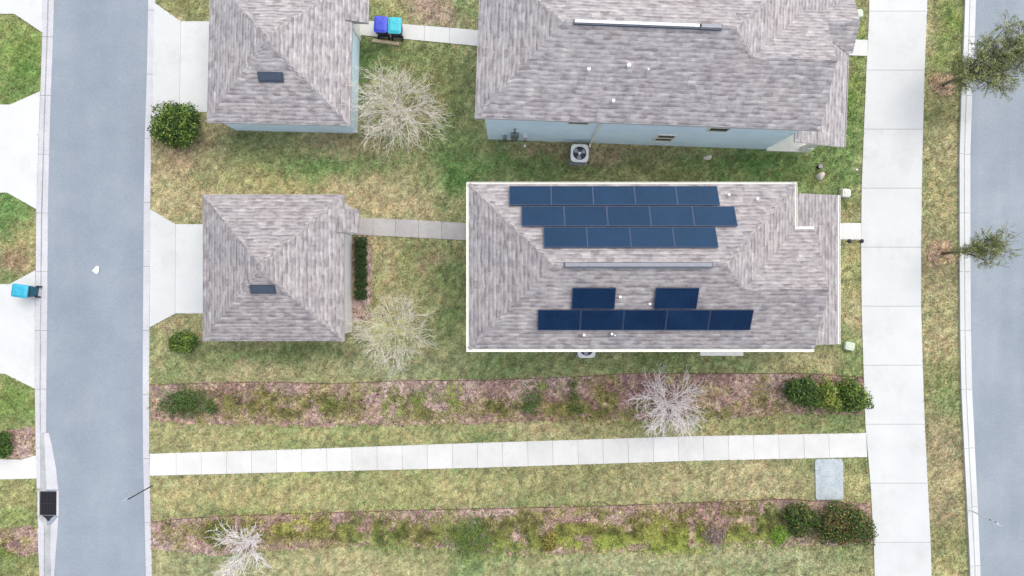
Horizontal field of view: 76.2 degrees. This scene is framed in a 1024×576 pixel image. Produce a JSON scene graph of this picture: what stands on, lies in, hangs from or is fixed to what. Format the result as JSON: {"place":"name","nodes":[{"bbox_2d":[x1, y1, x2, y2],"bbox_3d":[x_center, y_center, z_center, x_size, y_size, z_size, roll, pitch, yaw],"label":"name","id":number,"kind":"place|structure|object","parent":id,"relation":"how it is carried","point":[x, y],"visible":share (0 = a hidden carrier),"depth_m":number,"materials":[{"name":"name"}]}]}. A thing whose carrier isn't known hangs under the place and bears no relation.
{"place":"outdoors","nodes":[
{"label":"outdoors","id":0,"kind":"place"},
{"bbox_2d":[0,271,35,388],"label":"driveway","id":1,"kind":"structure","parent":0,"point":[17,339],"depth_m":33.95,"materials":[{"name":"concrete"}]},
{"bbox_2d":[0,455,35,478],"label":"path","id":2,"kind":"structure","parent":0,"point":[25,468],"depth_m":33.95,"materials":[{"name":"concrete"}]},
{"bbox_2d":[0,91,40,208],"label":"driveway","id":3,"kind":"structure","parent":0,"point":[19,132],"depth_m":33.95,"materials":[{"name":"concrete"}]},
{"bbox_2d":[0,0,42,31],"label":"driveway","id":4,"kind":"structure","parent":0,"point":[30,12],"depth_m":33.95,"materials":[{"name":"concrete"}]},
{"bbox_2d":[46,0,147,575],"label":"road","id":5,"kind":"structure","parent":0,"point":[94,415],"depth_m":33.99,"materials":[{"name":"grey asphalt"}]},
{"bbox_2d":[92,266,98,273],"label":"paper litter","id":6,"kind":"object","parent":5,"relation":"on","point":[95,270],"visible":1,"depth_m":33.93,"materials":[{"name":"white paper"}]},
{"bbox_2d":[150,209,202,326],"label":"driveway","id":7,"kind":"structure","parent":0,"point":[176,268],"depth_m":33.95,"materials":[{"name":"concrete"}]},
{"bbox_2d":[152,3,208,119],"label":"driveway","id":8,"kind":"structure","parent":0,"point":[180,62],"depth_m":33.95,"materials":[{"name":"concrete"}]},
{"bbox_2d":[353,218,465,239],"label":"path","id":9,"kind":"structure","parent":0,"point":[412,228],"depth_m":33.95,"materials":[{"name":"concrete"}]},
{"bbox_2d":[361,21,477,45],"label":"path","id":10,"kind":"structure","parent":0,"point":[443,34],"depth_m":33.95,"materials":[{"name":"concrete"}]},
{"bbox_2d":[0,0,976,575],"bbox_3d":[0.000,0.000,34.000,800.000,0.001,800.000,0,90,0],"label":"ground","id":11,"kind":"structure","parent":0,"point":[454,274],"depth_m":34.00,"materials":[{"name":"green plant"}]},
{"bbox_2d":[0,428,14,458],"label":"shrub","id":12,"kind":"object","parent":11,"relation":"on","point":[6,447],"visible":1,"depth_m":33.44,"materials":[{"name":"green plant"}]},
{"bbox_2d":[0,526,37,555],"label":"mulch bed","id":13,"kind":"object","parent":11,"relation":"on","point":[26,540],"visible":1,"depth_m":33.97,"materials":[{"name":"brown wood"}]},
{"bbox_2d":[8,428,35,458],"bbox_3d":[-25.525,8.128,33.968,1.592,0.039,1.635,0,90,0],"label":"mulch bed","id":14,"kind":"object","parent":11,"relation":"on","point":[28,453],"visible":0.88,"depth_m":33.96,"materials":[{"name":"brown wood"}]},
{"bbox_2d":[11,283,41,297],"bbox_3d":[-24.820,0.154,33.442,0.903,1.114,0.670,8,90,0],"label":"wheeled bin","id":15,"kind":"object","parent":11,"relation":"on","point":[21,291],"visible":1,"depth_m":32.94,"materials":[{"name":"teal plastic"}]},
{"bbox_2d":[35,0,53,575],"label":"kerb","id":16,"kind":"structure","parent":11,"relation":"on","point":[42,237],"depth_m":33.97,"materials":[{"name":"concrete"}]},
{"bbox_2d":[37,433,58,575],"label":"gutter","id":17,"kind":"object","parent":11,"relation":"on","point":[48,535],"visible":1,"depth_m":33.95,"materials":[{"name":"concrete"}]},
{"bbox_2d":[40,491,56,520],"bbox_3d":[-24.119,11.353,33.975,0.860,0.050,1.530,0,90,0],"label":"storm drain","id":18,"kind":"object","parent":17,"relation":"in","point":[48,502],"visible":1,"depth_m":33.95,"materials":[{"name":"black metal"}]},
{"bbox_2d":[123,485,152,500],"bbox_3d":[-18.725,10.286,32.900,0.460,2.200,0.080,-28,90,0],"label":"sign post","id":19,"kind":"object","parent":11,"relation":"on","point":[138,493],"visible":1,"depth_m":32.60,"materials":[{"name":"metal"}]},
{"bbox_2d":[143,0,154,575],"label":"kerb","id":20,"kind":"structure","parent":11,"relation":"on","point":[146,325],"depth_m":33.95,"materials":[{"name":"concrete"}]},
{"bbox_2d":[147,100,203,149],"bbox_3d":[-17.086,-8.356,33.185,2.676,1.652,2.561,0,90,0],"label":"shrub","id":21,"kind":"object","parent":11,"relation":"on","point":[173,125],"visible":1,"depth_m":32.87,"materials":[{"name":"green plant"}]},
{"bbox_2d":[167,329,197,354],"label":"shrub","id":22,"kind":"object","parent":11,"relation":"on","point":[185,342],"visible":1,"depth_m":33.22,"materials":[{"name":"green plant"}]},
{"bbox_2d":[202,193,359,341],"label":"garage","id":23,"kind":"structure","parent":11,"relation":"on","point":[277,267],"depth_m":30.81,"materials":[{"name":"white"}]},
{"bbox_2d":[206,0,368,132],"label":"garage","id":24,"kind":"structure","parent":11,"relation":"on","point":[282,65],"depth_m":30.77,"materials":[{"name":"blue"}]},
{"bbox_2d":[353,23,360,40],"bbox_3d":[-7.896,-13.333,32.975,0.050,2.050,0.900,1,90,0],"label":"door","id":25,"kind":"structure","parent":24,"relation":"in","point":[356,27],"depth_m":33.37,"materials":[{"name":"white"}]},
{"bbox_2d":[352,235,371,322],"bbox_3d":[-7.817,-0.472,33.968,1.105,0.039,4.600,0,90,0],"label":"mulch bed","id":26,"kind":"object","parent":11,"relation":"on","point":[367,289],"visible":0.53,"depth_m":33.96,"materials":[{"name":"brown wood"}]},
{"bbox_2d":[352,255,367,268],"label":"box shrub","id":27,"kind":"object","parent":26,"relation":"on","point":[360,262],"visible":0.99,"depth_m":33.41,"materials":[{"name":"green plant"}]},
{"bbox_2d":[353,276,367,288],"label":"box shrub","id":28,"kind":"object","parent":26,"relation":"on","point":[361,283],"visible":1,"depth_m":33.42,"materials":[{"name":"green plant"}]},
{"bbox_2d":[353,246,367,258],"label":"box shrub","id":29,"kind":"object","parent":26,"relation":"on","point":[359,251],"visible":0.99,"depth_m":33.41,"materials":[{"name":"green plant"}]},
{"bbox_2d":[353,236,367,248],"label":"box shrub","id":30,"kind":"object","parent":26,"relation":"on","point":[363,243],"visible":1,"depth_m":33.41,"materials":[{"name":"green plant"}]},
{"bbox_2d":[353,288,368,300],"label":"box shrub","id":31,"kind":"object","parent":26,"relation":"on","point":[361,292],"visible":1,"depth_m":33.42,"materials":[{"name":"green plant"}]},
{"bbox_2d":[353,266,368,278],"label":"box shrub","id":32,"kind":"object","parent":26,"relation":"on","point":[362,273],"visible":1,"depth_m":33.41,"materials":[{"name":"green plant"}]},
{"bbox_2d":[374,16,389,39],"bbox_3d":[-6.638,-13.271,33.442,0.670,1.114,0.902,3,90,0],"label":"wheeled bin","id":33,"kind":"object","parent":11,"relation":"on","point":[380,26],"visible":1,"depth_m":32.92,"materials":[{"name":"plastic"}]},
{"bbox_2d":[372,38,399,45],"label":"timber beam","id":34,"kind":"structure","parent":11,"relation":"on","point":[385,42],"depth_m":33.85,"materials":[{"name":"brown wood"}]},
{"bbox_2d":[346,288,442,386],"bbox_3d":[-5.775,2.263,32.080,4.623,3.850,4.421,-28,90,0],"label":"bare tree","id":35,"kind":"object","parent":11,"relation":"on","point":[397,330],"visible":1,"depth_m":32.03,"materials":[{"name":"beige plant"}]},
{"bbox_2d":[338,58,451,157],"bbox_3d":[-5.703,-8.592,31.991,6.009,4.030,5.320,0,90,0],"label":"bare tree","id":36,"kind":"object","parent":11,"relation":"on","point":[398,111],"visible":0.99,"depth_m":31.83,"materials":[{"name":"beige plant"}]},
{"bbox_2d":[388,17,403,40],"bbox_3d":[-5.925,-13.217,33.442,0.670,1.114,0.903,3,90,0],"label":"wheeled bin","id":37,"kind":"object","parent":11,"relation":"on","point":[395,28],"visible":1,"depth_m":32.93,"materials":[{"name":"plastic"}]},
{"bbox_2d":[0,370,827,566],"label":"weeds","id":38,"kind":"object","parent":11,"relation":"on","point":[658,535],"visible":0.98,"depth_m":33.92,"materials":[{"name":"green plant"}]},
{"bbox_2d":[155,499,821,521],"bbox_3d":[-1.309,11.529,33.972,34.851,0.055,0.239,-2,90,0],"label":"bed edging","id":39,"kind":"object","parent":11,"relation":"on","point":[489,508],"visible":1,"depth_m":33.95,"materials":[{"name":"metal"}]},
{"bbox_2d":[151,374,863,427],"bbox_3d":[-0.188,5.860,33.968,37.236,0.040,2.809,0,90,0],"label":"mulch bed","id":40,"kind":"object","parent":11,"relation":"on","point":[485,388],"visible":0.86,"depth_m":33.96,"materials":[{"name":"brown plant"}]},
{"bbox_2d":[156,382,220,421],"bbox_3d":[-16.744,5.864,33.752,3.330,0.532,2.157,0,90,0],"label":"shrub","id":41,"kind":"object","parent":40,"relation":"on","point":[182,405],"visible":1,"depth_m":33.72,"materials":[{"name":"green plant"}]},
{"bbox_2d":[518,387,543,414],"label":"shrub","id":42,"kind":"object","parent":40,"relation":"on","point":[528,403],"visible":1,"depth_m":33.74,"materials":[{"name":"green plant"}]},
{"bbox_2d":[566,377,586,420],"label":"shrub","id":43,"kind":"object","parent":40,"relation":"on","point":[577,406],"visible":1,"depth_m":33.75,"materials":[{"name":"green plant"}]},
{"bbox_2d":[622,364,709,449],"bbox_3d":[7.625,5.953,32.249,4.586,3.514,4.550,0,90,0],"label":"bare tree","id":44,"kind":"object","parent":40,"relation":"on","point":[665,402],"visible":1,"depth_m":32.38,"materials":[{"name":"grey plant"}]},
{"bbox_2d":[782,373,822,413],"bbox_3d":[14.909,5.323,33.309,2.063,1.399,1.762,41,90,0],"label":"shrub","id":45,"kind":"object","parent":40,"relation":"on","point":[803,390],"visible":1,"depth_m":33.06,"materials":[{"name":"green plant"}]},
{"bbox_2d":[812,373,843,415],"bbox_3d":[16.099,5.526,33.246,2.105,1.526,1.728,40,90,0],"label":"shrub","id":46,"kind":"object","parent":40,"relation":"on","point":[827,396],"visible":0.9,"depth_m":33.07,"materials":[{"name":"green plant"}]},
{"bbox_2d":[835,375,873,413],"bbox_3d":[17.337,5.415,33.233,2.067,1.553,1.999,-15,90,0],"label":"shrub","id":47,"kind":"object","parent":40,"relation":"on","point":[852,395],"visible":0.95,"depth_m":33.03,"materials":[{"name":"green plant"}]},
{"bbox_2d":[152,373,863,384],"bbox_3d":[-0.238,4.692,33.972,37.030,0.055,0.387,-1,90,0],"label":"bed edging","id":48,"kind":"object","parent":11,"relation":"on","point":[513,379],"visible":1,"depth_m":33.95,"materials":[{"name":"metal"}]},
{"bbox_2d":[151,500,873,555],"bbox_3d":[0.006,12.634,33.968,37.624,0.040,2.650,-1,90,0],"label":"mulch bed","id":49,"kind":"object","parent":11,"relation":"on","point":[745,520],"visible":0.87,"depth_m":33.96,"materials":[{"name":"brown plant"}]},
{"bbox_2d":[203,518,226,551],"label":"shrub","id":50,"kind":"object","parent":49,"relation":"on","point":[212,533],"visible":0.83,"depth_m":33.76,"materials":[{"name":"green plant"}]},
{"bbox_2d":[205,519,271,575],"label":"bare tree","id":51,"kind":"object","parent":49,"relation":"on","point":[253,539],"visible":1,"depth_m":32.72,"materials":[{"name":"grey plant"}]},
{"bbox_2d":[446,516,495,562],"bbox_3d":[-2.117,13.011,33.786,2.628,0.466,2.620,0,90,0],"label":"shrub","id":52,"kind":"object","parent":49,"relation":"on","point":[475,535],"visible":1,"depth_m":33.76,"materials":[{"name":"green plant"}]},
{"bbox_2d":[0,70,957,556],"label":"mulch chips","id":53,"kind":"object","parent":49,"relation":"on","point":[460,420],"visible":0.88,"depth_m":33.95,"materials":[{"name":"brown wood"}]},
{"bbox_2d":[538,528,557,552],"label":"shrub","id":54,"kind":"object","parent":49,"relation":"on","point":[548,541],"visible":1,"depth_m":33.69,"materials":[{"name":"yellow plant"}]},
{"bbox_2d":[702,524,726,547],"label":"shrub","id":55,"kind":"object","parent":49,"relation":"on","point":[721,533],"visible":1,"depth_m":33.74,"materials":[{"name":"brown plant"}]},
{"bbox_2d":[768,523,790,545],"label":"shrub","id":56,"kind":"object","parent":49,"relation":"on","point":[779,537],"visible":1,"depth_m":33.67,"materials":[{"name":"green plant"}]},
{"bbox_2d":[780,500,821,538],"bbox_3d":[14.867,11.802,33.362,1.864,1.294,1.960,-27,90,0],"label":"shrub","id":57,"kind":"object","parent":49,"relation":"on","point":[801,517],"visible":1,"depth_m":33.20,"materials":[{"name":"green plant"}]},
{"bbox_2d":[811,500,878,548],"bbox_3d":[17.032,12.118,33.213,3.340,1.595,2.698,0,90,0],"label":"shrub","id":58,"kind":"object","parent":49,"relation":"on","point":[842,528],"visible":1,"depth_m":33.02,"materials":[{"name":"green plant"}]},
{"bbox_2d":[569,144,588,165],"bbox_3d":[3.443,-6.858,33.599,0.940,0.802,0.940,2,90,0],"label":"air conditioner","id":59,"kind":"object","parent":11,"relation":"on","point":[578,154],"visible":1,"depth_m":33.23,"materials":[{"name":"grey metal"}]},
{"bbox_2d":[576,352,595,357],"bbox_3d":[3.795,3.104,33.599,0.940,0.802,0.940,0,90,0],"label":"air conditioner","id":60,"kind":"object","parent":11,"relation":"on","point":[586,354],"visible":0.26,"depth_m":33.20,"materials":[{"name":"grey metal"}]},
{"bbox_2d":[466,182,839,355],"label":"house","id":61,"kind":"structure","parent":11,"relation":"on","point":[772,261],"depth_m":27.77,"materials":[{"name":"white"}]},
{"bbox_2d":[509,186,551,205],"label":"solar panel","id":62,"kind":"object","parent":61,"relation":"attached to","point":[529,195],"visible":1,"depth_m":27.98,"materials":[{"name":"blue glass"}]},
{"bbox_2d":[521,206,564,225],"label":"solar panel","id":63,"kind":"object","parent":61,"relation":"attached to","point":[542,215],"visible":1,"depth_m":27.55,"materials":[{"name":"blue glass"}]},
{"bbox_2d":[538,310,580,329],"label":"solar panel","id":64,"kind":"object","parent":61,"relation":"attached to","point":[558,319],"visible":1,"depth_m":27.61,"materials":[{"name":"blue glass"}]},
{"bbox_2d":[543,227,587,247],"bbox_3d":[2.214,-2.085,27.118,1.800,0.115,0.980,0,63,0],"label":"solar panel","id":65,"kind":"object","parent":61,"relation":"attached to","point":[565,237],"visible":1,"depth_m":27.07,"materials":[{"name":"blue glass"}]},
{"bbox_2d":[551,186,593,205],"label":"solar panel","id":66,"kind":"object","parent":61,"relation":"attached to","point":[571,195],"visible":1,"depth_m":27.98,"materials":[{"name":"blue glass"}]},
{"bbox_2d":[564,206,607,225],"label":"solar panel","id":67,"kind":"object","parent":61,"relation":"attached to","point":[585,215],"visible":1,"depth_m":27.53,"materials":[{"name":"blue glass"}]},
{"bbox_2d":[571,288,615,308],"bbox_3d":[3.397,0.416,27.212,1.800,0.115,0.980,0,117,0],"label":"solar panel","id":68,"kind":"object","parent":61,"relation":"attached to","point":[593,298],"visible":1,"depth_m":27.17,"materials":[{"name":"blue glass"}]},
{"bbox_2d":[580,310,623,329],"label":"solar panel","id":69,"kind":"object","parent":61,"relation":"attached to","point":[601,319],"visible":1,"depth_m":27.62,"materials":[{"name":"blue glass"}]},
{"bbox_2d":[586,227,630,247],"bbox_3d":[4.009,-2.085,27.118,1.800,0.115,0.980,0,63,0],"label":"solar panel","id":70,"kind":"object","parent":61,"relation":"attached to","point":[608,237],"visible":1,"depth_m":27.07,"materials":[{"name":"blue glass"}]},
{"bbox_2d":[592,186,635,205],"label":"solar panel","id":71,"kind":"object","parent":61,"relation":"attached to","point":[613,195],"visible":1,"depth_m":27.98,"materials":[{"name":"blue glass"}]},
{"bbox_2d":[607,206,650,225],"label":"solar panel","id":72,"kind":"object","parent":61,"relation":"attached to","point":[628,215],"visible":1,"depth_m":27.53,"materials":[{"name":"blue glass"}]},
{"bbox_2d":[623,310,666,329],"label":"solar panel","id":73,"kind":"object","parent":61,"relation":"attached to","point":[644,319],"visible":1,"depth_m":27.62,"materials":[{"name":"blue glass"}]},
{"bbox_2d":[629,227,674,247],"bbox_3d":[5.804,-2.085,27.118,1.800,0.115,0.980,0,63,0],"label":"solar panel","id":74,"kind":"object","parent":61,"relation":"attached to","point":[651,237],"visible":1,"depth_m":27.07,"materials":[{"name":"blue glass"}]},
{"bbox_2d":[634,186,677,205],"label":"solar panel","id":75,"kind":"object","parent":61,"relation":"attached to","point":[655,195],"visible":1,"depth_m":27.98,"materials":[{"name":"blue glass"}]},
{"bbox_2d":[649,206,693,225],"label":"solar panel","id":76,"kind":"object","parent":61,"relation":"attached to","point":[671,215],"visible":1,"depth_m":27.53,"materials":[{"name":"blue glass"}]},
{"bbox_2d":[653,288,698,308],"bbox_3d":[6.839,0.416,27.212,1.800,0.115,0.980,0,117,0],"label":"solar panel","id":77,"kind":"object","parent":61,"relation":"attached to","point":[676,298],"visible":1,"depth_m":27.17,"materials":[{"name":"blue glass"}]},
{"bbox_2d":[665,310,710,329],"bbox_3d":[7.438,1.338,27.672,1.800,0.115,0.980,0,117,0],"label":"solar panel","id":78,"kind":"object","parent":61,"relation":"attached to","point":[687,319],"visible":1,"depth_m":27.62,"materials":[{"name":"blue glass"}]},
{"bbox_2d":[672,227,718,247],"bbox_3d":[7.600,-2.085,27.118,1.800,0.115,0.980,0,63,0],"label":"solar panel","id":79,"kind":"object","parent":61,"relation":"attached to","point":[695,237],"visible":1,"depth_m":27.07,"materials":[{"name":"blue glass"}]},
{"bbox_2d":[675,186,719,205],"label":"solar panel","id":80,"kind":"object","parent":61,"relation":"attached to","point":[697,195],"visible":1,"depth_m":27.98,"materials":[{"name":"blue glass"}]},
{"bbox_2d":[692,206,737,225],"bbox_3d":[8.547,-3.010,27.581,1.800,0.115,0.980,0,63,0],"label":"solar panel","id":81,"kind":"object","parent":61,"relation":"attached to","point":[714,215],"visible":1,"depth_m":27.53,"materials":[{"name":"blue glass"}]},
{"bbox_2d":[700,352,742,355],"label":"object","id":82,"kind":"structure","parent":61,"relation":"in","point":[701,353],"depth_m":31.58,"materials":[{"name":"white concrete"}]},
{"bbox_2d":[708,310,753,329],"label":"solar panel","id":83,"kind":"object","parent":61,"relation":"attached to","point":[730,319],"visible":1,"depth_m":27.61,"materials":[{"name":"blue glass"}]},
{"bbox_2d":[474,0,859,152],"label":"house","id":84,"kind":"structure","parent":11,"relation":"on","point":[770,75],"depth_m":27.72,"materials":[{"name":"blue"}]},
{"bbox_2d":[567,122,589,124],"bbox_3d":[3.039,-7.564,29.600,1.040,1.140,0.050,2,90,0],"label":"window","id":85,"kind":"structure","parent":84,"relation":"in","point":[569,123],"depth_m":30.07,"materials":[{"name":"white glass"}]},
{"bbox_2d":[652,134,676,141],"bbox_3d":[7.536,-7.399,32.250,0.940,1.340,0.050,2,90,0],"label":"window","id":86,"kind":"structure","parent":84,"relation":"in","point":[660,137],"depth_m":32.23,"materials":[{"name":"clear glass"}]},
{"bbox_2d":[706,128,731,131],"bbox_3d":[9.559,-7.325,29.900,0.990,1.340,0.050,2,90,0],"label":"window","id":87,"kind":"structure","parent":84,"relation":"in","point":[709,129],"depth_m":30.24,"materials":[{"name":"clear glass"}]},
{"bbox_2d":[703,155,711,159],"bbox_3d":[10.176,-6.801,33.940,0.463,0.120,0.291,0,90,0],"label":"stone","id":88,"kind":"object","parent":11,"relation":"on","point":[708,157],"visible":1,"depth_m":33.92,"materials":[{"name":"grey stone"}]},
{"bbox_2d":[815,172,824,180],"bbox_3d":[16.032,-5.842,33.850,0.388,0.300,0.516,32,90,0],"label":"stone","id":89,"kind":"object","parent":11,"relation":"on","point":[819,176],"visible":1,"depth_m":33.80,"materials":[{"name":"beige stone"}]},
{"bbox_2d":[816,163,823,168],"bbox_3d":[15.944,-6.292,33.847,0.298,0.306,0.298,0,90,0],"label":"stone","id":90,"kind":"object","parent":11,"relation":"on","point":[820,166],"visible":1,"depth_m":33.70,"materials":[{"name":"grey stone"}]},
{"bbox_2d":[814,458,843,499],"bbox_3d":[16.499,9.955,33.958,1.480,0.085,2.140,-1,90,0],"label":"utility pad","id":91,"kind":"object","parent":11,"relation":"on","point":[826,476],"visible":1,"depth_m":33.93,"materials":[{"name":"concrete"}]},
{"bbox_2d":[839,188,850,197],"bbox_3d":[17.239,-4.900,33.790,0.488,0.420,0.466,4,90,0],"label":"utility box","id":92,"kind":"object","parent":11,"relation":"on","point":[844,193],"visible":0.97,"depth_m":33.60,"materials":[{"name":"plastic"}]},
{"bbox_2d":[843,341,854,350],"bbox_3d":[17.495,3.019,33.865,0.530,0.270,0.445,10,90,0],"label":"utility box","id":93,"kind":"object","parent":11,"relation":"on","point":[849,346],"visible":1,"depth_m":33.75,"materials":[{"name":"white plastic"}]},
{"bbox_2d":[857,9,862,17],"bbox_3d":[17.869,-14.193,33.840,0.615,0.320,0.445,-6,90,0],"label":"utility box","id":94,"kind":"object","parent":11,"relation":"on","point":[860,12],"visible":0.48,"depth_m":33.70,"materials":[{"name":"white plastic"}]},
{"bbox_2d":[928,242,954,264],"bbox_3d":[22.357,-1.807,33.968,1.450,0.040,1.236,0,90,0],"label":"mulch bed","id":95,"kind":"object","parent":11,"relation":"on","point":[934,251],"visible":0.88,"depth_m":33.96,"materials":[{"name":"brown wood"}]},
{"bbox_2d":[941,220,1022,268],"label":"street tree","id":96,"kind":"object","parent":95,"relation":"on","point":[979,248],"visible":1,"depth_m":31.15,"materials":[{"name":"green plant"}]},
{"bbox_2d":[929,73,955,95],"bbox_3d":[22.416,-10.592,33.968,1.464,0.040,1.238,0,90,0],"label":"mulch bed","id":97,"kind":"object","parent":11,"relation":"on","point":[936,81],"visible":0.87,"depth_m":33.97,"materials":[{"name":"brown wood"}]},
{"bbox_2d":[942,7,1023,102],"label":"street tree","id":98,"kind":"object","parent":97,"relation":"on","point":[996,61],"visible":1,"depth_m":30.56,"materials":[{"name":"green plant"}]},
{"bbox_2d":[958,0,980,575],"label":"kerb","id":99,"kind":"structure","parent":11,"relation":"on","point":[964,294],"depth_m":33.95,"materials":[{"name":"concrete"}]},
{"bbox_2d":[969,509,998,524],"bbox_3d":[23.747,11.519,32.950,0.460,2.100,0.080,27,90,0],"label":"sign post","id":100,"kind":"object","parent":11,"relation":"on","point":[985,517],"visible":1,"depth_m":32.63,"materials":[{"name":"metal"}]},
{"bbox_2d":[150,433,866,475],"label":"path","id":101,"kind":"structure","parent":0,"point":[599,451],"depth_m":33.95,"materials":[{"name":"concrete"}]},
{"bbox_2d":[840,223,860,239],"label":"path","id":102,"kind":"structure","parent":0,"point":[851,231],"depth_m":33.95,"materials":[{"name":"concrete"}]},
{"bbox_2d":[849,40,867,55],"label":"path","id":103,"kind":"structure","parent":0,"point":[860,47],"depth_m":33.95,"materials":[{"name":"concrete"}]},
{"bbox_2d":[860,0,931,575],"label":"sidewalk","id":104,"kind":"structure","parent":0,"point":[891,209],"depth_m":33.95,"materials":[{"name":"concrete"}]},
{"bbox_2d":[970,0,1023,575],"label":"road","id":105,"kind":"structure","parent":0,"point":[996,202],"depth_m":33.99,"materials":[{"name":"grey asphalt"}]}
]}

